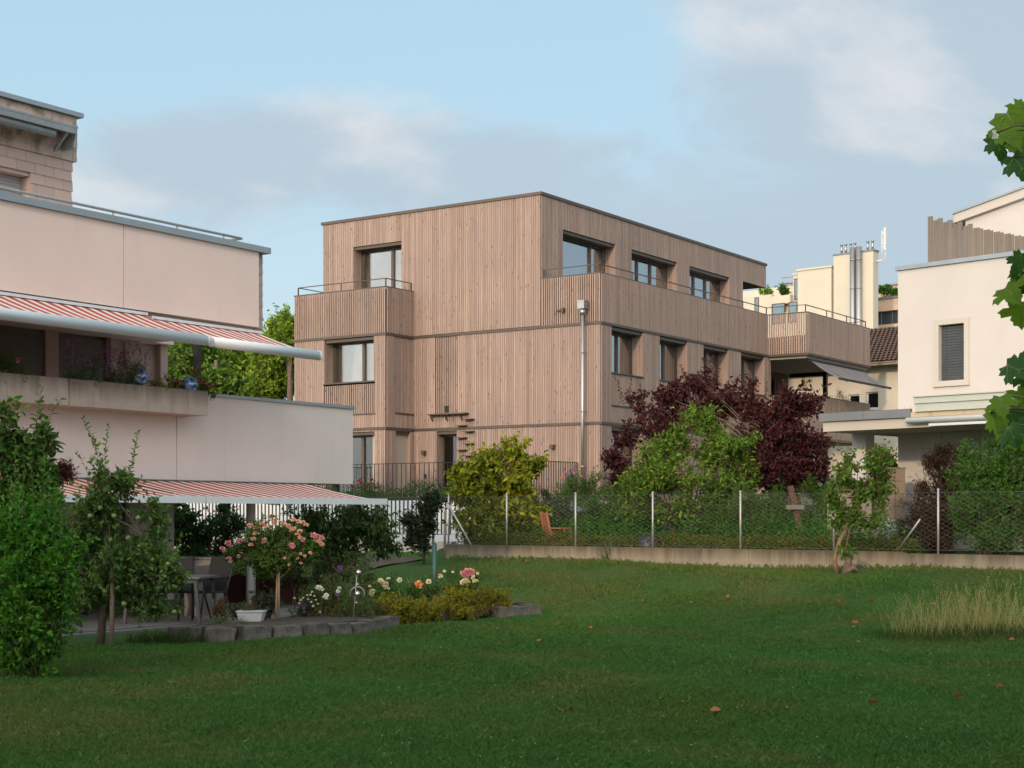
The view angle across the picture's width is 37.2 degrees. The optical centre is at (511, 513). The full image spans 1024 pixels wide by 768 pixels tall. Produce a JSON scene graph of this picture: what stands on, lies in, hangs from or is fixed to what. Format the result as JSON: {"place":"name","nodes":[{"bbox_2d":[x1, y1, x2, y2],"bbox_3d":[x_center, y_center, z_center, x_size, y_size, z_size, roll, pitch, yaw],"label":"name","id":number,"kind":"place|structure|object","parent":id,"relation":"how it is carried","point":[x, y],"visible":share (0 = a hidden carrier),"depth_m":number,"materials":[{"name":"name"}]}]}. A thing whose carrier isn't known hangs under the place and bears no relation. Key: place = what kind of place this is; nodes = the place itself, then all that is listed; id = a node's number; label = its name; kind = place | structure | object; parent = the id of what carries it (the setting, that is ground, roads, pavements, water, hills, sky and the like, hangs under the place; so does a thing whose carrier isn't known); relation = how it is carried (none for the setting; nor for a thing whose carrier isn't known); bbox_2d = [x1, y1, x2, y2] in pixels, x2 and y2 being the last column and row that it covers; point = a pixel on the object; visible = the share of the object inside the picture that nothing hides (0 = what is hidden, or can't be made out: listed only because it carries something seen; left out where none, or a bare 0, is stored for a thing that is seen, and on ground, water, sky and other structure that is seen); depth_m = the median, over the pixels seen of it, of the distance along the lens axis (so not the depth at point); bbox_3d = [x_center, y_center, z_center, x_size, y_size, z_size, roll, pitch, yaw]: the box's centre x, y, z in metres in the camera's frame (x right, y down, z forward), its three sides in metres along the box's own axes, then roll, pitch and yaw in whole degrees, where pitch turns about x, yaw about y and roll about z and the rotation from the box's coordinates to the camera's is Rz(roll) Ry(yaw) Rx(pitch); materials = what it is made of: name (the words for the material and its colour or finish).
{"place":"outdoors","nodes":[
{"label":"outdoors","id":0,"kind":"place"},
{"bbox_2d":[54,598,355,637],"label":"patio","id":1,"kind":"structure","parent":0,"point":[89,627],"depth_m":22.66,"materials":[{"name":"grey stone"}]},
{"bbox_2d":[122,574,218,624],"bbox_3d":[-5.032,1.256,22.424,1.185,0.692,0.840,0,0,8],"label":"patio table","id":2,"kind":"object","parent":1,"relation":"on","point":[196,579],"visible":0.51,"depth_m":22.11,"materials":[{"name":"grey metal"}]},
{"bbox_2d":[157,555,193,620],"bbox_3d":[-5.105,1.120,23.049,0.552,0.969,0.687,0,0,-10],"label":"patio chair","id":3,"kind":"object","parent":1,"relation":"on","point":[189,560],"visible":0.34,"depth_m":23.31,"materials":[{"name":"black metal"}]},
{"bbox_2d":[184,556,223,615],"bbox_3d":[-4.895,1.147,24.175,0.483,0.925,0.640,0,0,6],"label":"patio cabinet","id":4,"kind":"object","parent":1,"relation":"on","point":[201,565],"visible":0.46,"depth_m":23.87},
{"bbox_2d":[177,556,234,620],"bbox_3d":[-4.578,1.120,22.788,0.552,0.969,0.687,0,0,40],"label":"patio chair","id":5,"kind":"object","parent":1,"relation":"on","point":[223,570],"visible":0.66,"depth_m":22.87,"materials":[{"name":"black metal"}]},
{"bbox_2d":[224,568,259,601],"bbox_3d":[-4.967,1.311,27.879,0.668,0.619,0.606,0,0,3],"label":"rust planter","id":6,"kind":"object","parent":1,"relation":"on","point":[236,591],"visible":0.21,"depth_m":27.58,"materials":[{"name":"metal"}]},
{"bbox_2d":[269,577,313,603],"bbox_3d":[-3.957,1.385,27.278,0.696,0.470,0.606,0,0,3],"label":"rust planter","id":7,"kind":"object","parent":1,"relation":"on","point":[286,593],"visible":0.36,"depth_m":26.98,"materials":[{"name":"metal"}]},
{"bbox_2d":[0,547,1023,767],"bbox_3d":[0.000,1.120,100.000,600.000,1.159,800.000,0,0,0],"label":"lawn","id":8,"kind":"structure","parent":0,"point":[416,568],"depth_m":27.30,"materials":[{"name":"green plant"}]},
{"bbox_2d":[0,380,72,530],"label":"cherry tree","id":9,"kind":"object","parent":8,"relation":"on","point":[38,448],"visible":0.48,"depth_m":17.07,"materials":[{"name":"green plant"}]},
{"bbox_2d":[0,440,100,678],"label":"garden hedge","id":10,"kind":"object","parent":8,"relation":"on","point":[39,563],"visible":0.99,"depth_m":15.16,"materials":[{"name":"green plant"}]},
{"bbox_2d":[54,456,79,650],"bbox_3d":[-5.285,0.485,17.818,0.489,2.331,0.414,0,0,24],"label":"red shrub","id":11,"kind":"object","parent":8,"relation":"on","point":[66,472],"visible":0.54,"depth_m":17.79,"materials":[{"name":"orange plant"}]},
{"bbox_2d":[109,563,114,645],"bbox_3d":[-4.949,1.150,18.800,0.065,1.100,0.059,0,0,0],"label":"garden stake","id":12,"kind":"object","parent":8,"relation":"on","point":[111,631],"visible":0.66,"depth_m":18.78,"materials":[{"name":"brown wood"}]},
{"bbox_2d":[63,415,191,644],"bbox_3d":[-4.933,0.204,19.012,1.851,2.897,1.250,0,0,0],"label":"apple tree","id":13,"kind":"object","parent":8,"relation":"on","point":[148,557],"visible":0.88,"depth_m":18.89,"materials":[{"name":"green plant"}]},
{"bbox_2d":[122,628,211,643],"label":"grass tuft","id":14,"kind":"object","parent":8,"relation":"on","point":[166,639],"visible":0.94,"depth_m":19.53,"materials":[{"name":"green plant"}]},
{"bbox_2d":[168,626,204,641],"bbox_3d":[-4.250,1.624,19.892,0.449,0.318,0.325,0,0,2],"label":"edging stone","id":15,"kind":"object","parent":8,"relation":"on","point":[195,630],"visible":0.4,"depth_m":19.75,"materials":[{"name":"grey stone"}]},
{"bbox_2d":[0,91,386,610],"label":"terraced house","id":16,"kind":"structure","parent":8,"relation":"on","point":[70,272],"depth_m":25.40,"materials":[{"name":"white paint"}]},
{"bbox_2d":[0,345,30,383],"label":"trough plant","id":17,"kind":"object","parent":16,"relation":"in","point":[7,365],"visible":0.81,"depth_m":22.23,"materials":[{"name":"green plant"}]},
{"bbox_2d":[59,339,120,386],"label":"trough plant","id":18,"kind":"object","parent":16,"relation":"in","point":[92,373],"visible":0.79,"depth_m":23.42,"materials":[{"name":"green plant"}]},
{"bbox_2d":[97,341,150,390],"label":"trough plant","id":19,"kind":"object","parent":16,"relation":"in","point":[127,379],"visible":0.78,"depth_m":24.00,"materials":[{"name":"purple plant"}]},
{"bbox_2d":[198,377,218,400],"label":"trough plant","id":20,"kind":"object","parent":16,"relation":"in","point":[207,384],"visible":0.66,"depth_m":25.47,"materials":[{"name":"green plant"}]},
{"bbox_2d":[168,342,232,387],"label":"background tree","id":21,"kind":"object","parent":8,"relation":"on","point":[179,352],"visible":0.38,"depth_m":61.41,"materials":[{"name":"green plant"}]},
{"bbox_2d":[168,358,251,396],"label":"background tree","id":22,"kind":"object","parent":8,"relation":"on","point":[229,381],"visible":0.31,"depth_m":59.64,"materials":[{"name":"green plant"}]},
{"bbox_2d":[210,594,228,622],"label":"sedum clump","id":23,"kind":"object","parent":8,"relation":"on","point":[219,608],"visible":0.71,"depth_m":22.35,"materials":[{"name":"brown plant"}]},
{"bbox_2d":[204,626,236,641],"bbox_3d":[-3.797,1.625,19.876,0.450,0.303,0.323,0,0,2],"label":"edging stone","id":24,"kind":"object","parent":8,"relation":"on","point":[220,634],"visible":0.43,"depth_m":19.74,"materials":[{"name":"grey stone"}]},
{"bbox_2d":[216,348,253,396],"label":"background tree","id":25,"kind":"object","parent":8,"relation":"on","point":[234,355],"visible":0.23,"depth_m":65.34,"materials":[{"name":"green plant"}]},
{"bbox_2d":[235,625,271,641],"bbox_3d":[-3.378,1.615,19.911,0.438,0.320,0.344,0,0,-31],"label":"edging stone","id":26,"kind":"object","parent":8,"relation":"on","point":[248,632],"visible":0.56,"depth_m":19.77,"materials":[{"name":"grey stone"}]},
{"bbox_2d":[237,303,293,399],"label":"background tree","id":27,"kind":"object","parent":8,"relation":"on","point":[269,378],"visible":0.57,"depth_m":57.40,"materials":[{"name":"green plant"}]},
{"bbox_2d":[266,305,294,400],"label":"background tree","id":28,"kind":"object","parent":8,"relation":"on","point":[286,334],"visible":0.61,"depth_m":56.80,"materials":[{"name":"green plant"}]},
{"bbox_2d":[268,624,301,639],"bbox_3d":[-2.976,1.606,20.092,0.451,0.274,0.343,0,0,-20],"label":"edging stone","id":29,"kind":"object","parent":8,"relation":"on","point":[290,630],"visible":0.42,"depth_m":19.95,"materials":[{"name":"grey stone"}]},
{"bbox_2d":[174,556,422,594],"bbox_3d":[-5.894,1.317,34.329,4.601,0.652,7.202,0,0,39],"label":"mulch bed","id":30,"kind":"object","parent":8,"relation":"on","point":[380,562],"visible":0.1,"depth_m":35.18,"materials":[{"name":"brown soil"}]},
{"bbox_2d":[174,494,220,593],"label":"laurel bush","id":31,"kind":"object","parent":30,"relation":"on","point":[196,543],"visible":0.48,"depth_m":30.88,"materials":[{"name":"green plant"}]},
{"bbox_2d":[191,503,245,564],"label":"evergreen shrub","id":32,"kind":"object","parent":30,"relation":"on","point":[237,523],"visible":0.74,"depth_m":31.43,"materials":[{"name":"green plant"}]},
{"bbox_2d":[298,622,328,635],"bbox_3d":[-2.687,1.606,20.399,0.339,0.311,0.465,0,0,39],"label":"edging stone","id":33,"kind":"object","parent":8,"relation":"on","point":[315,628],"visible":0.48,"depth_m":20.27,"materials":[{"name":"grey stone"}]},
{"bbox_2d":[174,497,455,552],"bbox_3d":[-7.917,0.515,41.291,15.718,1.870,0.200,0,0,34],"label":"picket fence","id":34,"kind":"object","parent":8,"relation":"on","point":[440,544],"visible":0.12,"depth_m":38.16,"materials":[{"name":"wood"}]},
{"bbox_2d":[328,622,351,634],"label":"edging stone","id":35,"kind":"object","parent":8,"relation":"on","point":[340,628],"visible":0.4,"depth_m":20.67,"materials":[{"name":"grey stone"}]},
{"bbox_2d":[275,483,406,581],"bbox_3d":[-3.395,0.517,30.408,2.582,2.268,1.315,0,0,0],"label":"shrub","id":36,"kind":"object","parent":8,"relation":"on","point":[358,523],"visible":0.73,"depth_m":30.23,"materials":[{"name":"green plant"}]},
{"bbox_2d":[350,622,369,634],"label":"edging stone","id":37,"kind":"object","parent":8,"relation":"on","point":[359,627],"visible":0.38,"depth_m":21.05,"materials":[{"name":"grey stone"}]},
{"bbox_2d":[203,600,523,627],"bbox_3d":[-1.963,1.600,23.123,2.886,0.300,7.247,0,0,15],"label":"flower bed","id":38,"kind":"object","parent":8,"relation":"on","point":[308,618],"visible":0.23,"depth_m":21.27,"materials":[{"name":"soil"}]},
{"bbox_2d":[200,612,248,624],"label":"garden weeds","id":39,"kind":"object","parent":38,"relation":"on","point":[219,621],"visible":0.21,"depth_m":20.57,"materials":[{"name":"green plant"}]},
{"bbox_2d":[236,610,266,621],"bbox_3d":[-3.602,1.407,21.015,0.383,0.145,0.270,0,0,3],"label":"flower trough","id":40,"kind":"object","parent":38,"relation":"on","point":[255,615],"visible":0.96,"depth_m":20.90,"materials":[{"name":"white plastic"}]},
{"bbox_2d":[226,581,282,619],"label":"hydrangea","id":41,"kind":"object","parent":38,"relation":"on","point":[264,601],"visible":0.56,"depth_m":21.50,"materials":[{"name":"green plant"}]},
{"bbox_2d":[219,510,329,620],"bbox_3d":[-3.284,0.717,20.993,1.572,1.543,0.963,0,0,0],"label":"standard rose","id":42,"kind":"object","parent":38,"relation":"on","point":[277,555],"visible":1,"depth_m":20.89,"materials":[{"name":"green plant"}]},
{"bbox_2d":[256,544,385,604],"bbox_3d":[-3.285,1.145,25.942,2.448,1.253,2.596,0,0,0],"label":"bed shrub","id":43,"kind":"object","parent":38,"relation":"on","point":[345,574],"visible":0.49,"depth_m":26.69,"materials":[{"name":"green plant"}]},
{"bbox_2d":[281,566,381,617],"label":"flower bed plants","id":44,"kind":"object","parent":38,"relation":"on","point":[337,605],"visible":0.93,"depth_m":21.84,"materials":[{"name":"green plant"}]},
{"bbox_2d":[373,590,444,623],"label":"box hedge","id":45,"kind":"object","parent":38,"relation":"on","point":[412,610],"visible":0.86,"depth_m":22.59,"materials":[{"name":"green plant"}]},
{"bbox_2d":[347,563,481,605],"bbox_3d":[-1.514,1.293,24.108,2.266,1.039,1.275,0,0,-12],"label":"rose bush","id":46,"kind":"object","parent":38,"relation":"on","point":[415,591],"visible":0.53,"depth_m":24.10,"materials":[{"name":"green plant"}]},
{"bbox_2d":[432,543,436,598],"bbox_3d":[-1.404,1.127,27.500,0.089,1.207,0.089,0,0,0],"label":"garden post","id":47,"kind":"object","parent":38,"relation":"on","point":[434,558],"visible":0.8,"depth_m":27.46,"materials":[{"name":"metal"}]},
{"bbox_2d":[431,580,512,620],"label":"box hedge","id":48,"kind":"object","parent":38,"relation":"on","point":[457,602],"visible":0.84,"depth_m":24.32,"materials":[{"name":"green plant"}]},
{"bbox_2d":[357,618,385,631],"bbox_3d":[-2.034,1.626,21.535,0.318,0.287,0.458,0,0,28],"label":"edging stone","id":49,"kind":"object","parent":8,"relation":"on","point":[378,623],"visible":0.41,"depth_m":21.45,"materials":[{"name":"grey stone"}]},
{"bbox_2d":[369,616,399,627],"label":"edging stone","id":50,"kind":"object","parent":8,"relation":"on","point":[392,621],"visible":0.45,"depth_m":21.85,"materials":[{"name":"grey stone"}]},
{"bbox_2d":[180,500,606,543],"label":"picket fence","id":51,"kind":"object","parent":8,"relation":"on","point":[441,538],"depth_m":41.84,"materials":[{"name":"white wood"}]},
{"bbox_2d":[399,484,448,563],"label":"climbing shrub","id":52,"kind":"object","parent":8,"relation":"on","point":[418,534],"visible":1,"depth_m":34.39,"materials":[{"name":"green plant"}]},
{"bbox_2d":[447,502,483,544],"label":"garden shrub","id":53,"kind":"object","parent":8,"relation":"on","point":[470,534],"visible":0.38,"depth_m":36.71,"materials":[{"name":"white plant"}]},
{"bbox_2d":[442,431,554,544],"bbox_3d":[-0.323,-0.482,36.838,2.804,3.126,1.700,0,0,0],"label":"yellow green tree","id":54,"kind":"object","parent":8,"relation":"on","point":[482,468],"visible":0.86,"depth_m":36.64,"materials":[{"name":"green plant"}]},
{"bbox_2d":[490,606,515,616],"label":"edging stone","id":55,"kind":"object","parent":8,"relation":"on","point":[500,611],"visible":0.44,"depth_m":24.64,"materials":[{"name":"grey stone"}]},
{"bbox_2d":[539,512,572,538],"bbox_3d":[1.035,0.394,35.885,0.662,0.898,0.578,0,0,-15],"label":"wooden chair","id":56,"kind":"object","parent":8,"relation":"on","point":[546,525],"visible":0.45,"depth_m":35.77,"materials":[{"name":"orange wood"}]},
{"bbox_2d":[536,488,590,541],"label":"garden shrub","id":57,"kind":"object","parent":8,"relation":"on","point":[561,500],"visible":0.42,"depth_m":37.26,"materials":[{"name":"green plant"}]},
{"bbox_2d":[293,191,891,503],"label":"timber house","id":58,"kind":"structure","parent":8,"relation":"on","point":[443,333],"depth_m":47.01,"materials":[{"name":"brown wood"}]},
{"bbox_2d":[323,336,374,386],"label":"window","id":59,"kind":"structure","parent":58,"relation":"in","point":[350,361],"depth_m":47.86,"materials":[{"name":"glass"}]},
{"bbox_2d":[325,432,406,500],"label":"window","id":60,"kind":"structure","parent":58,"relation":"in","point":[362,441],"depth_m":47.39,"materials":[{"name":"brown glass"}]},
{"bbox_2d":[353,241,401,346],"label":"window","id":61,"kind":"structure","parent":58,"relation":"in","point":[377,261],"depth_m":49.29,"materials":[{"name":"brown metal"}]},
{"bbox_2d":[373,431,409,496],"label":"window","id":62,"kind":"structure","parent":58,"relation":"in","point":[397,432],"depth_m":47.49,"materials":[{"name":"brown wood"}]},
{"bbox_2d":[436,431,456,493],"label":"door","id":63,"kind":"structure","parent":58,"relation":"in","point":[446,442],"depth_m":47.28,"materials":[{"name":"brown wood"}]},
{"bbox_2d":[563,230,614,277],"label":"window","id":64,"kind":"structure","parent":58,"relation":"in","point":[578,250],"depth_m":47.77,"materials":[{"name":"brown metal"}]},
{"bbox_2d":[611,427,642,490],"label":"window","id":65,"kind":"structure","parent":58,"relation":"in","point":[629,451],"depth_m":45.86,"materials":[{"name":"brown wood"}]},
{"bbox_2d":[611,326,643,377],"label":"window","id":66,"kind":"structure","parent":58,"relation":"in","point":[626,345],"depth_m":45.77,"materials":[{"name":"brown wood"}]},
{"bbox_2d":[631,249,676,290],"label":"window","id":67,"kind":"structure","parent":58,"relation":"in","point":[641,263],"depth_m":51.40,"materials":[{"name":"glass"}]},
{"bbox_2d":[659,336,686,383],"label":"window","id":68,"kind":"structure","parent":58,"relation":"in","point":[673,352],"depth_m":48.17,"materials":[{"name":"brown wood"}]},
{"bbox_2d":[689,266,729,304],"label":"window","id":69,"kind":"structure","parent":58,"relation":"in","point":[699,279],"depth_m":54.82,"materials":[{"name":"brown metal"}]},
{"bbox_2d":[703,345,728,390],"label":"window","id":70,"kind":"structure","parent":58,"relation":"in","point":[708,351],"depth_m":50.64,"materials":[{"name":"brown metal"}]},
{"bbox_2d":[741,353,764,395],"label":"window","id":71,"kind":"structure","parent":58,"relation":"in","point":[752,365],"depth_m":52.95,"materials":[{"name":"brown wood"}]},
{"bbox_2d":[552,465,636,516],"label":"garden shrub","id":72,"kind":"object","parent":8,"relation":"on","point":[585,485],"visible":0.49,"depth_m":38.38,"materials":[{"name":"green plant"}]},
{"bbox_2d":[557,480,639,537],"bbox_3d":[2.281,-0.015,36.756,2.113,1.725,1.500,0,0,40],"label":"garden shrub","id":73,"kind":"object","parent":8,"relation":"on","point":[591,504],"visible":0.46,"depth_m":36.70,"materials":[{"name":"green plant"}]},
{"bbox_2d":[612,493,670,542],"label":"garden shrub","id":74,"kind":"object","parent":8,"relation":"on","point":[626,515],"visible":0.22,"depth_m":36.02,"materials":[{"name":"green plant"}]},
{"bbox_2d":[635,534,661,547],"bbox_3d":[2.997,0.635,33.300,0.602,0.393,0.602,0,0,23],"label":"rock","id":75,"kind":"object","parent":8,"relation":"on","point":[646,536],"visible":0.56,"depth_m":33.10,"materials":[{"name":"grey stone"}]},
{"bbox_2d":[613,400,763,541],"bbox_3d":[4.037,-0.924,34.525,3.458,3.469,2.036,0,0,0],"label":"flowering bush","id":76,"kind":"object","parent":8,"relation":"on","point":[657,470],"visible":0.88,"depth_m":34.55,"materials":[{"name":"green plant"}]},
{"bbox_2d":[363,574,1023,767],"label":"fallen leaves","id":77,"kind":"object","parent":8,"relation":"on","point":[697,676],"visible":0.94,"depth_m":13.80,"materials":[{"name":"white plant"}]},
{"bbox_2d":[458,509,950,553],"bbox_3d":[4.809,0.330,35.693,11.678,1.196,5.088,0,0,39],"label":"ground cover","id":78,"kind":"object","parent":8,"relation":"on","point":[806,529],"visible":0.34,"depth_m":33.56,"materials":[{"name":"green plant"}]},
{"bbox_2d":[865,517,903,544],"bbox_3d":[7.652,0.348,31.229,0.778,0.567,0.519,0,0,20],"label":"rock","id":79,"kind":"object","parent":78,"relation":"on","point":[890,531],"visible":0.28,"depth_m":31.00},
{"bbox_2d":[875,467,905,518],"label":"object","id":80,"kind":"object","parent":78,"relation":"on","point":[899,479],"visible":0.42,"depth_m":31.49,"materials":[{"name":"beige concrete"}]},
{"bbox_2d":[679,493,750,542],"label":"garden shrub","id":81,"kind":"object","parent":8,"relation":"on","point":[717,517],"visible":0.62,"depth_m":33.89,"materials":[{"name":"green plant"}]},
{"bbox_2d":[598,354,842,519],"bbox_3d":[5.258,-1.732,38.315,6.044,4.719,2.344,0,0,13],"label":"purple plum tree","id":82,"kind":"object","parent":8,"relation":"on","point":[777,421],"visible":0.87,"depth_m":38.16,"materials":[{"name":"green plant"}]},
{"bbox_2d":[446,544,1023,570],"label":"garden wall","id":83,"kind":"structure","parent":8,"relation":"on","point":[755,557],"depth_m":31.08,"materials":[{"name":"concrete"}]},
{"bbox_2d":[447,488,1023,553],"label":"fence","id":84,"kind":"object","parent":83,"relation":"on","point":[739,525],"visible":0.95,"depth_m":31.73,"materials":[{"name":"metal"}]},
{"bbox_2d":[709,475,794,546],"bbox_3d":[5.401,0.051,33.570,2.022,1.830,1.423,0,0,20],"label":"garden shrub","id":85,"kind":"object","parent":8,"relation":"on","point":[750,505],"visible":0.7,"depth_m":33.45,"materials":[{"name":"green plant"}]},
{"bbox_2d":[754,478,817,534],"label":"garden shrub","id":86,"kind":"object","parent":8,"relation":"on","point":[788,511],"visible":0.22,"depth_m":35.88,"materials":[{"name":"green plant"}]},
{"bbox_2d":[680,326,897,524],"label":"tiled house","id":87,"kind":"structure","parent":8,"relation":"on","point":[883,369],"depth_m":61.20,"materials":[{"name":"white paint"}]},
{"bbox_2d":[786,485,803,536],"bbox_3d":[6.269,0.118,33.455,0.496,1.498,0.200,0,0,0],"label":"play structure","id":88,"kind":"object","parent":8,"relation":"on","point":[794,506],"visible":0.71,"depth_m":33.45,"materials":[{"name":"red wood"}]},
{"bbox_2d":[743,227,897,337],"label":"apartment block","id":89,"kind":"structure","parent":8,"relation":"on","point":[846,283],"depth_m":97.07,"materials":[{"name":"beige paint"}]},
{"bbox_2d":[794,472,851,518],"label":"garden shrub","id":90,"kind":"object","parent":8,"relation":"on","point":[813,489],"visible":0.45,"depth_m":37.41,"materials":[{"name":"green plant"}]},
{"bbox_2d":[841,551,858,573],"bbox_3d":[6.326,0.932,28.470,0.356,0.503,0.222,0,0,22],"label":"tree stump","id":91,"kind":"object","parent":8,"relation":"on","point":[848,567],"visible":0.88,"depth_m":28.43,"materials":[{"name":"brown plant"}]},
{"bbox_2d":[827,493,874,538],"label":"wall","id":92,"kind":"structure","parent":8,"relation":"on","point":[867,510],"depth_m":32.37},
{"bbox_2d":[819,439,899,573],"bbox_3d":[6.565,-0.137,28.629,1.611,2.536,1.012,0,0,0],"label":"young tree","id":93,"kind":"object","parent":8,"relation":"on","point":[875,461],"visible":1,"depth_m":28.52,"materials":[{"name":"green plant"}]},
{"bbox_2d":[819,186,1023,550],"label":"white house","id":94,"kind":"structure","parent":8,"relation":"on","point":[960,340],"depth_m":32.14,"materials":[{"name":"paint"}]},
{"bbox_2d":[933,316,969,386],"bbox_3d":[9.337,-3.415,32.137,0.250,1.430,0.830,0,0,-45],"label":"window","id":95,"kind":"structure","parent":94,"relation":"in","point":[951,335],"depth_m":32.17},
{"bbox_2d":[885,436,973,553],"bbox_3d":[8.428,-0.305,30.731,1.778,2.598,1.380,0,0,32],"label":"red maple","id":96,"kind":"object","parent":8,"relation":"on","point":[942,457],"visible":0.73,"depth_m":30.50,"materials":[{"name":"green plant"}]},
{"bbox_2d":[940,429,1023,554],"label":"privet hedge","id":97,"kind":"object","parent":8,"relation":"on","point":[1004,470],"visible":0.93,"depth_m":28.96,"materials":[{"name":"green plant"}]},
{"bbox_2d":[983,98,1023,450],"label":"plane tree","id":98,"kind":"object","parent":8,"relation":"on","point":[1003,415],"visible":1,"depth_m":5.11,"materials":[{"name":"green plant"}]},
{"bbox_2d":[0,0,1023,495],"label":"sky","id":99,"kind":"structure","parent":0,"point":[780,134],"materials":[{"name":"blue"}]},
{"bbox_2d":[636,502,822,518],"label":"terrace","id":100,"kind":"structure","parent":0,"point":[808,507],"depth_m":54.25,"materials":[{"name":"concrete"}]},
{"bbox_2d":[312,477,543,500],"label":"terrace planting","id":101,"kind":"object","parent":100,"relation":"on","point":[412,491],"visible":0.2,"depth_m":42.85,"materials":[{"name":"green plant"}]},
{"bbox_2d":[314,461,577,499],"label":"terrace railing","id":102,"kind":"object","parent":100,"relation":"on","point":[496,473],"visible":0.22,"depth_m":44.04,"materials":[{"name":"black metal"}]},
{"bbox_2d":[864,620,1023,643],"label":"tall grass","id":103,"kind":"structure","parent":0,"point":[977,633],"depth_m":20.22,"materials":[{"name":"green plant"}]},
{"bbox_2d":[877,576,1023,637],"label":"tall grass","id":104,"kind":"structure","parent":0,"point":[982,619],"depth_m":20.60,"materials":[{"name":"plant"}]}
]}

